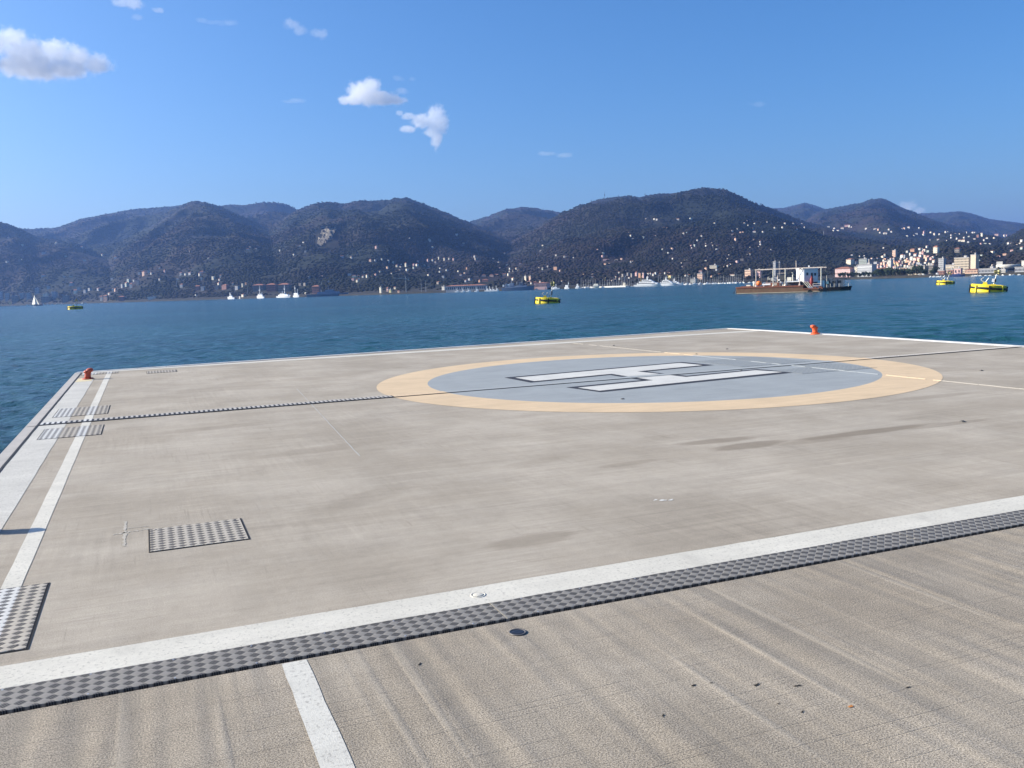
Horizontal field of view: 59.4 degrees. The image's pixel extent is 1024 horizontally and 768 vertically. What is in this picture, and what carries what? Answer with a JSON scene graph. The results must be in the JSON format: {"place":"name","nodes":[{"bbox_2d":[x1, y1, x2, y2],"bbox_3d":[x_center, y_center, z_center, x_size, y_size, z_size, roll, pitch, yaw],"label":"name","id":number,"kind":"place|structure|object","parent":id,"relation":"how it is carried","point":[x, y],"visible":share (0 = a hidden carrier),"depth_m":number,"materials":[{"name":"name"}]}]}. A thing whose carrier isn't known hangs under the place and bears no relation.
{"place":"outdoors","nodes":[
{"label":"outdoors","id":0,"kind":"place"},
{"bbox_2d":[317,226,337,245],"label":"quarry","id":1,"kind":"structure","parent":0,"point":[326,233],"depth_m":2055.94,"materials":[{"name":"grey stone"}]},
{"bbox_2d":[0,329,1023,681],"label":"helipad pavement","id":2,"kind":"structure","parent":0,"point":[404,499],"depth_m":11.20,"materials":[{"name":"concrete"}]},
{"bbox_2d":[0,582,49,653],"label":"hatch cover","id":3,"kind":"object","parent":2,"relation":"on","point":[20,608],"visible":1,"depth_m":6.95,"materials":[{"name":"grey metal"}]},
{"bbox_2d":[0,373,80,470],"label":"kerb groove","id":4,"kind":"object","parent":2,"relation":"on","point":[14,452],"visible":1,"depth_m":16.89},
{"bbox_2d":[0,379,93,530],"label":"edge band marking","id":5,"kind":"object","parent":2,"relation":"on","point":[20,470],"visible":1,"depth_m":13.83,"materials":[{"name":"white paint"}]},
{"bbox_2d":[1,373,111,588],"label":"line marking","id":6,"kind":"object","parent":2,"relation":"on","point":[16,575],"visible":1,"depth_m":10.13,"materials":[{"name":"white paint"}]},
{"bbox_2d":[37,424,104,439],"bbox_3d":[-8.140,0.883,16.623,1.046,0.012,1.398,-4,7,-22],"label":"hatch cover","id":7,"kind":"object","parent":2,"relation":"on","point":[66,432],"visible":1,"depth_m":16.55,"materials":[{"name":"grey metal"}]},
{"bbox_2d":[52,405,109,417],"bbox_3d":[-9.414,0.594,19.695,1.068,0.012,1.653,-4,7,-22],"label":"hatch cover","id":8,"kind":"object","parent":2,"relation":"on","point":[81,411],"visible":1,"depth_m":19.62,"materials":[{"name":"grey metal"}]},
{"bbox_2d":[76,378,92,381],"bbox_3d":[-13.094,-0.136,27.571,0.480,0.001,1.500,-4,7,-22],"label":"bollard stain marking","id":9,"kind":"object","parent":2,"relation":"on","point":[79,380],"visible":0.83,"depth_m":27.29,"materials":[{"name":"paint"}]},
{"bbox_2d":[82,368,93,379],"bbox_3d":[-13.077,-0.315,27.675,0.330,0.347,0.330,-5,7,-29],"label":"mooring bollard","id":10,"kind":"object","parent":2,"relation":"on","point":[87,371],"visible":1,"depth_m":27.60,"materials":[{"name":"red metal"}]},
{"bbox_2d":[82,371,117,374],"bbox_3d":[-13.657,-0.356,29.777,1.106,0.012,0.753,-4,7,-22],"label":"hatch cover","id":11,"kind":"object","parent":2,"relation":"on","point":[102,373],"visible":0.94,"depth_m":29.74,"materials":[{"name":"grey metal"}]},
{"bbox_2d":[113,521,149,545],"bbox_3d":[-3.943,1.537,9.310,0.360,0.001,1.065,-4,7,-22],"label":"cross scuff marking","id":12,"kind":"object","parent":2,"relation":"on","point":[125,532],"visible":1,"depth_m":9.31,"materials":[{"name":"grey paint"}]},
{"bbox_2d":[147,370,176,373],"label":"hatch cover","id":13,"kind":"object","parent":2,"relation":"on","point":[160,371],"visible":1,"depth_m":29.55,"materials":[{"name":"grey metal"}]},
{"bbox_2d":[148,518,249,552],"bbox_3d":[-3.195,1.526,9.140,0.936,0.012,0.926,-4,7,-22],"label":"hatch cover","id":14,"kind":"object","parent":2,"relation":"on","point":[194,535],"visible":1,"depth_m":9.09,"materials":[{"name":"grey metal"}]},
{"bbox_2d":[0,603,505,714],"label":"trench cover","id":15,"kind":"object","parent":2,"relation":"on","point":[26,697],"visible":1,"depth_m":5.96,"materials":[{"name":"grey metal"}]},
{"bbox_2d":[297,389,359,455],"bbox_3d":[-3.852,0.588,18.007,0.026,0.001,10.222,-4,7,-18],"label":"slab joint marking","id":16,"kind":"object","parent":2,"relation":"on","point":[332,426],"visible":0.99,"depth_m":16.05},
{"bbox_2d":[91,330,759,372],"bbox_3d":[-1.587,-1.412,35.661,28.029,0.001,0.690,-5,7,-23],"label":"line marking","id":17,"kind":"object","parent":2,"relation":"on","point":[428,351],"visible":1,"depth_m":35.00,"materials":[{"name":"white paint"}]},
{"bbox_2d":[0,495,1023,688],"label":"line marking","id":18,"kind":"object","parent":2,"relation":"on","point":[30,672],"visible":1,"depth_m":6.95,"materials":[{"name":"white paint"}]},
{"bbox_2d":[470,592,485,597],"bbox_3d":[-0.266,1.652,7.043,0.124,0.010,0.124,-4,7,-22],"label":"floor socket","id":19,"kind":"object","parent":18,"relation":"on","point":[478,594],"visible":1,"depth_m":7.03,"materials":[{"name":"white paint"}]},
{"bbox_2d":[39,346,1021,425],"bbox_3d":[3.264,-0.191,22.820,27.233,0.012,0.438,-4,7,-22],"label":"expansion joint","id":20,"kind":"object","parent":2,"relation":"on","point":[324,401],"visible":1,"depth_m":21.09,"materials":[{"name":"metal"}]},
{"bbox_2d":[77,328,1023,372],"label":"white kerb","id":21,"kind":"structure","parent":2,"relation":"on","point":[577,338],"depth_m":34.56,"materials":[{"name":"concrete"}]},
{"bbox_2d":[504,362,791,391],"bbox_3d":[3.452,-0.232,23.162,6.081,0.001,4.515,-5,7,-28],"label":"letter outline marking","id":22,"kind":"object","parent":2,"relation":"on","point":[576,387],"visible":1,"depth_m":22.61,"materials":[{"name":"paint"}]},
{"bbox_2d":[614,371,683,379],"bbox_3d":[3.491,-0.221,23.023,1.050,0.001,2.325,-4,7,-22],"label":"letter bar marking","id":23,"kind":"object","parent":22,"relation":"on","point":[637,373],"visible":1,"depth_m":22.85,"materials":[{"name":"white paint"}]},
{"bbox_2d":[428,356,881,402],"bbox_3d":[3.514,-0.264,23.474,11.400,0.001,11.400,-4,7,-22],"label":"touchdown disc marking","id":24,"kind":"object","parent":2,"relation":"on","point":[778,385],"visible":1,"depth_m":21.12,"materials":[{"name":"grey paint"}]},
{"bbox_2d":[377,352,942,411],"bbox_3d":[3.514,-0.264,23.474,13.971,0.001,13.971,-4,7,-22],"label":"touchdown ring marking","id":25,"kind":"object","parent":2,"relation":"on","point":[885,384],"visible":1,"depth_m":19.27,"materials":[{"name":"beige paint"}]},
{"bbox_2d":[490,533,923,621],"bbox_3d":[1.755,1.552,7.435,4.012,0.029,0.358,-4,7,-22],"label":"trench cover","id":26,"kind":"object","parent":2,"relation":"on","point":[565,600],"visible":0.99,"depth_m":7.29,"materials":[{"name":"grey metal"}]},
{"bbox_2d":[729,356,809,363],"bbox_3d":[7.454,-0.699,26.192,1.065,0.012,2.430,-4,7,-22],"label":"hatch cover","id":27,"kind":"object","parent":2,"relation":"on","point":[771,360],"visible":0.99,"depth_m":26.11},
{"bbox_2d":[575,343,1021,388],"bbox_3d":[6.382,-0.780,27.254,0.060,0.013,20.467,-4,7,-22],"label":"pavement seam","id":28,"kind":"object","parent":2,"relation":"on","point":[832,369],"visible":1,"depth_m":22.32,"materials":[{"name":"grey concrete"}]},
{"bbox_2d":[774,367,836,373],"bbox_3d":[7.475,-0.343,22.914,1.155,0.012,1.200,-4,7,-22],"label":"hatch cover","id":29,"kind":"object","parent":2,"relation":"on","point":[806,370],"visible":1,"depth_m":22.84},
{"bbox_2d":[810,325,819,334],"bbox_3d":[12.492,-2.245,37.020,0.380,0.399,0.380,-3,6,-13],"label":"mooring bollard","id":30,"kind":"object","parent":2,"relation":"on","point":[814,329],"visible":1,"depth_m":36.93,"materials":[{"name":"red metal"}]},
{"bbox_2d":[801,363,874,370],"bbox_3d":[8.526,-0.454,23.604,1.080,0.012,1.755,-4,7,-22],"label":"hatch cover","id":31,"kind":"object","parent":2,"relation":"on","point":[837,366],"visible":1,"depth_m":23.52,"materials":[{"name":"grey metal"}]},
{"bbox_2d":[767,331,1023,347],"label":"line marking","id":32,"kind":"object","parent":2,"relation":"on","point":[898,339],"visible":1,"depth_m":32.47,"materials":[{"name":"white paint"}]},
{"bbox_2d":[894,510,1023,544],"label":"trench cover","id":33,"kind":"object","parent":2,"relation":"on","point":[964,528],"visible":1,"depth_m":8.41,"materials":[{"name":"grey metal"}]},
{"bbox_2d":[0,526,1023,767],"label":"pier pavement","id":34,"kind":"structure","parent":0,"point":[938,627],"depth_m":5.32,"materials":[{"name":"concrete"}]},
{"bbox_2d":[282,659,354,767],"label":"bay line marking","id":35,"kind":"object","parent":34,"relation":"on","point":[327,743],"visible":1,"depth_m":5.09,"materials":[{"name":"white paint"}]},
{"bbox_2d":[509,628,526,635],"bbox_3d":[0.040,1.728,6.260,0.124,0.006,0.124,-4,7,-22],"label":"floor socket","id":36,"kind":"object","parent":34,"relation":"on","point":[517,632],"visible":1,"depth_m":6.25,"materials":[{"name":"metal"}]},
{"bbox_2d":[0,275,1023,453],"bbox_3d":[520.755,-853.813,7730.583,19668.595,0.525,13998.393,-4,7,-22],"label":"sea water","id":37,"kind":"structure","parent":0,"point":[47,352],"depth_m":128.59,"materials":[{"name":"blue liquid"}]},
{"bbox_2d":[32,295,42,305],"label":"sailing boat","id":38,"kind":"object","parent":37,"relation":"on","point":[35,302],"visible":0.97,"depth_m":1540.54,"materials":[{"name":"fabric"}]},
{"bbox_2d":[67,298,82,309],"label":"mooring buoy","id":39,"kind":"object","parent":37,"relation":"on","point":[74,307],"visible":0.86,"depth_m":577.64,"materials":[{"name":"yellow paint"}]},
{"bbox_2d":[257,286,264,297],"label":"naval ship","id":40,"kind":"object","parent":37,"relation":"on","point":[260,296],"visible":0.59,"depth_m":1367.82},
{"bbox_2d":[276,287,289,297],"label":"naval ship","id":41,"kind":"object","parent":37,"relation":"on","point":[283,295],"visible":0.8,"depth_m":1332.16},
{"bbox_2d":[307,286,348,296],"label":"warship","id":42,"kind":"object","parent":37,"relation":"on","point":[330,292],"visible":0.67,"depth_m":1260.62,"materials":[{"name":"grey metal"}]},
{"bbox_2d":[502,279,534,290],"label":"warship","id":43,"kind":"object","parent":37,"relation":"on","point":[512,287],"visible":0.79,"depth_m":1034.99,"materials":[{"name":"grey metal"}]},
{"bbox_2d":[534,279,560,303],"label":"mooring buoy","id":44,"kind":"object","parent":37,"relation":"on","point":[545,299],"visible":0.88,"depth_m":248.25,"materials":[{"name":"yellow paint"}]},
{"bbox_2d":[589,285,628,287],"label":"breakwater","id":45,"kind":"object","parent":37,"relation":"on","point":[611,286],"visible":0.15,"depth_m":994.94,"materials":[{"name":"white stone"}]},
{"bbox_2d":[634,275,660,286],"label":"motor yacht","id":46,"kind":"object","parent":37,"relation":"on","point":[647,282],"visible":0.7,"depth_m":965.93,"materials":[{"name":"white plastic"}]},
{"bbox_2d":[660,278,676,285],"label":"motor yacht","id":47,"kind":"object","parent":37,"relation":"on","point":[665,282],"visible":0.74,"depth_m":956.48,"materials":[{"name":"white plastic"}]},
{"bbox_2d":[733,261,826,293],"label":"work barge","id":48,"kind":"object","parent":37,"relation":"on","point":[806,277],"visible":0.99,"depth_m":288.68,"materials":[{"name":"brown paint"}]},
{"bbox_2d":[820,273,851,290],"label":"work boat","id":49,"kind":"object","parent":37,"relation":"on","point":[831,284],"visible":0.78,"depth_m":295.03,"materials":[{"name":"black metal"}]},
{"bbox_2d":[936,271,954,284],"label":"mooring buoy","id":50,"kind":"object","parent":37,"relation":"on","point":[942,282],"visible":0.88,"depth_m":342.19,"materials":[{"name":"yellow paint"}]},
{"bbox_2d":[948,271,964,276],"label":"supply ship","id":51,"kind":"object","parent":37,"relation":"on","point":[956,275],"visible":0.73,"depth_m":782.09},
{"bbox_2d":[969,267,1007,291],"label":"mooring buoy","id":52,"kind":"object","parent":37,"relation":"on","point":[986,287],"visible":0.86,"depth_m":202.78,"materials":[{"name":"yellow paint"}]},
{"bbox_2d":[0,188,1023,305],"bbox_3d":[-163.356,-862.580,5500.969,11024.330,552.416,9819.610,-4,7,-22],"label":"hills","id":53,"kind":"structure","parent":0,"point":[333,242],"depth_m":2264.49,"materials":[{"name":"green plant"}]},
{"bbox_2d":[0,291,3,300],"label":"apartment block","id":54,"kind":"structure","parent":53,"relation":"on","point":[1,296],"depth_m":2325.20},
{"bbox_2d":[5,292,9,300],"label":"apartment block","id":55,"kind":"structure","parent":53,"relation":"on","point":[7,296],"depth_m":2298.39,"materials":[{"name":"blue"}]},
{"bbox_2d":[11,295,19,303],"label":"apartment block","id":56,"kind":"structure","parent":53,"relation":"on","point":[15,298],"depth_m":2249.58,"materials":[{"name":"blue"}]},
{"bbox_2d":[19,292,24,298],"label":"apartment block","id":57,"kind":"structure","parent":53,"relation":"on","point":[21,295],"depth_m":2256.63,"materials":[{"name":"blue"}]},
{"bbox_2d":[26,292,31,299],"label":"apartment block","id":58,"kind":"structure","parent":53,"relation":"on","point":[29,295],"depth_m":2228.26,"materials":[{"name":"blue"}]},
{"bbox_2d":[41,296,51,303],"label":"apartment block","id":59,"kind":"structure","parent":53,"relation":"on","point":[45,299],"depth_m":2139.12,"materials":[{"name":"blue"}]},
{"bbox_2d":[51,291,57,298],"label":"apartment block","id":60,"kind":"structure","parent":53,"relation":"on","point":[54,294],"depth_m":2152.54,"materials":[{"name":"blue"}]},
{"bbox_2d":[62,295,69,302],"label":"apartment block","id":61,"kind":"structure","parent":53,"relation":"on","point":[66,298],"depth_m":2056.71,"materials":[{"name":"blue"}]},
{"bbox_2d":[103,295,108,301],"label":"waterfront house","id":62,"kind":"structure","parent":53,"relation":"on","point":[105,297],"depth_m":1890.68,"materials":[{"name":"concrete"}]},
{"bbox_2d":[118,296,125,300],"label":"warehouse","id":63,"kind":"structure","parent":53,"relation":"on","point":[121,298],"depth_m":1802.64,"materials":[{"name":"grey brick"}]},
{"bbox_2d":[222,284,229,289],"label":"house","id":64,"kind":"structure","parent":53,"relation":"on","point":[225,286],"depth_m":1622.92,"materials":[{"name":"pink brick"}]},
{"bbox_2d":[252,284,265,291],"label":"naval barracks","id":65,"kind":"structure","parent":53,"relation":"on","point":[255,287],"depth_m":1497.83,"materials":[{"name":"concrete"}]},
{"bbox_2d":[266,283,277,291],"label":"naval barracks","id":66,"kind":"structure","parent":53,"relation":"on","point":[271,287],"depth_m":1463.72,"materials":[{"name":"grey brick"}]},
{"bbox_2d":[278,283,291,292],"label":"naval barracks","id":67,"kind":"structure","parent":53,"relation":"on","point":[287,286],"depth_m":1438.77,"materials":[{"name":"concrete"}]},
{"bbox_2d":[312,285,320,293],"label":"naval barracks","id":68,"kind":"structure","parent":53,"relation":"on","point":[316,289],"depth_m":1357.85,"materials":[{"name":"pink brick"}]},
{"bbox_2d":[446,284,487,292],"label":"long shed","id":69,"kind":"structure","parent":53,"relation":"on","point":[453,288],"depth_m":1097.90,"materials":[{"name":"concrete"}]},
{"bbox_2d":[0,187,1023,303],"bbox_3d":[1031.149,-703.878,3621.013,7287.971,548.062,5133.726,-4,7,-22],"label":"woodland","id":70,"kind":"object","parent":53,"relation":"on","point":[693,267],"visible":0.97,"depth_m":1851.34,"materials":[{"name":"green plant"}]},
{"bbox_2d":[8,218,1020,278],"bbox_3d":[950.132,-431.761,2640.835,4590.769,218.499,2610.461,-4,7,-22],"label":"distant houses","id":71,"kind":"structure","parent":53,"relation":"on","point":[739,232],"depth_m":1783.35,"materials":[{"name":"concrete"}]},
{"bbox_2d":[534,282,550,289],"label":"arsenal shed","id":72,"kind":"structure","parent":53,"relation":"on","point":[542,286],"depth_m":1036.10,"materials":[{"name":"concrete"}]},
{"bbox_2d":[697,272,704,278],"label":"marina hotel","id":73,"kind":"structure","parent":53,"relation":"on","point":[702,275],"depth_m":1047.83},
{"bbox_2d":[709,264,717,268],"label":"apartment block","id":74,"kind":"structure","parent":53,"relation":"on","point":[713,266],"depth_m":1135.71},
{"bbox_2d":[745,268,753,277],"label":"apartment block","id":75,"kind":"structure","parent":53,"relation":"on","point":[749,272],"depth_m":1029.04,"materials":[{"name":"beige paint"}]},
{"bbox_2d":[773,260,776,276],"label":"tower block","id":76,"kind":"structure","parent":53,"relation":"on","point":[775,267],"depth_m":1027.62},
{"bbox_2d":[777,261,780,275],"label":"tower block","id":77,"kind":"structure","parent":53,"relation":"on","point":[779,266],"depth_m":1026.42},
{"bbox_2d":[835,267,853,276],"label":"palace","id":78,"kind":"structure","parent":53,"relation":"on","point":[844,269],"depth_m":981.46,"materials":[{"name":"concrete"}]},
{"bbox_2d":[846,258,853,264],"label":"villa","id":79,"kind":"object","parent":53,"relation":"on","point":[850,261],"visible":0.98,"depth_m":1324.07,"materials":[{"name":"concrete"}]},
{"bbox_2d":[859,257,868,264],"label":"apartment block","id":80,"kind":"structure","parent":53,"relation":"on","point":[864,260],"depth_m":1232.52,"materials":[{"name":"white concrete"}]},
{"bbox_2d":[857,263,876,276],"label":"palazzo","id":81,"kind":"structure","parent":53,"relation":"on","point":[869,267],"depth_m":939.41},
{"bbox_2d":[874,268,883,276],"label":"seafront tree","id":82,"kind":"object","parent":53,"relation":"on","point":[877,270],"visible":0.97,"depth_m":891.88,"materials":[{"name":"green plant"}]},
{"bbox_2d":[884,267,892,275],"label":"seafront tree","id":83,"kind":"object","parent":53,"relation":"on","point":[886,269],"visible":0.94,"depth_m":879.72,"materials":[{"name":"green plant"}]},
{"bbox_2d":[888,258,893,266],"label":"apartment block","id":84,"kind":"structure","parent":53,"relation":"on","point":[890,262],"depth_m":1092.20,"materials":[{"name":"white concrete"}]},
{"bbox_2d":[892,249,896,256],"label":"apartment block","id":85,"kind":"structure","parent":53,"relation":"on","point":[894,253],"depth_m":1446.32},
{"bbox_2d":[901,268,909,275],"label":"seafront tree","id":86,"kind":"object","parent":53,"relation":"on","point":[903,270],"visible":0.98,"depth_m":858.95,"materials":[{"name":"green plant"}]},
{"bbox_2d":[911,264,922,273],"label":"seafront tree","id":87,"kind":"object","parent":53,"relation":"on","point":[914,268],"visible":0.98,"depth_m":843.51,"materials":[{"name":"green plant"}]},
{"bbox_2d":[908,264,927,274],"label":"town house","id":88,"kind":"structure","parent":53,"relation":"on","point":[925,267],"depth_m":894.45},
{"bbox_2d":[928,263,933,273],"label":"town house","id":89,"kind":"structure","parent":53,"relation":"on","point":[931,267],"depth_m":887.68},
{"bbox_2d":[933,246,938,252],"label":"villa","id":90,"kind":"object","parent":53,"relation":"on","point":[935,249],"visible":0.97,"depth_m":1223.14,"materials":[{"name":"concrete"}]},
{"bbox_2d":[937,268,946,274],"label":"boat house","id":91,"kind":"structure","parent":53,"relation":"on","point":[942,271],"depth_m":847.29,"materials":[{"name":"pink brick"}]},
{"bbox_2d":[938,257,946,269],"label":"tower block","id":92,"kind":"structure","parent":53,"relation":"on","point":[941,262],"depth_m":899.76,"materials":[{"name":"white concrete"}]},
{"bbox_2d":[946,263,953,272],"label":"hotel annex","id":93,"kind":"object","parent":53,"relation":"on","point":[948,267],"visible":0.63,"depth_m":877.09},
{"bbox_2d":[954,266,962,273],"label":"boat house","id":94,"kind":"structure","parent":53,"relation":"on","point":[959,270],"depth_m":826.97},
{"bbox_2d":[954,255,970,272],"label":"hotel","id":95,"kind":"structure","parent":53,"relation":"on","point":[963,262],"depth_m":849.08,"materials":[{"name":"beige concrete"}]},
{"bbox_2d":[965,269,978,273],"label":"customs house","id":96,"kind":"structure","parent":53,"relation":"on","point":[969,271],"depth_m":808.37,"materials":[{"name":"concrete"}]},
{"bbox_2d":[970,253,979,268],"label":"hotel tower","id":97,"kind":"structure","parent":53,"relation":"on","point":[974,263],"depth_m":837.76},
{"bbox_2d":[979,266,1000,272],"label":"ferry terminal","id":98,"kind":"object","parent":53,"relation":"on","point":[991,269],"visible":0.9,"depth_m":787.14,"materials":[{"name":"white concrete"}]},
{"bbox_2d":[996,261,1020,270],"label":"exhibition hall","id":99,"kind":"structure","parent":53,"relation":"on","point":[1009,267],"depth_m":812.08,"materials":[{"name":"white concrete"}]},
{"bbox_2d":[1014,265,1023,271],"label":"ferry terminal","id":100,"kind":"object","parent":53,"relation":"on","point":[1019,269],"visible":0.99,"depth_m":748.86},
{"bbox_2d":[0,0,1023,228],"label":"sky","id":101,"kind":"structure","parent":0,"point":[468,110],"materials":[{"name":"blue"}]},
{"label":"sea water astern","id":102,"kind":"structure","parent":0,"visible":0},
{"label":"pier foundation","id":103,"kind":"structure","parent":102,"relation":"in","visible":0},
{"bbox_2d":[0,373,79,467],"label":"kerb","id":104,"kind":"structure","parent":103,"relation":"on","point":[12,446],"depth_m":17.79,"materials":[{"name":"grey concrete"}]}
]}

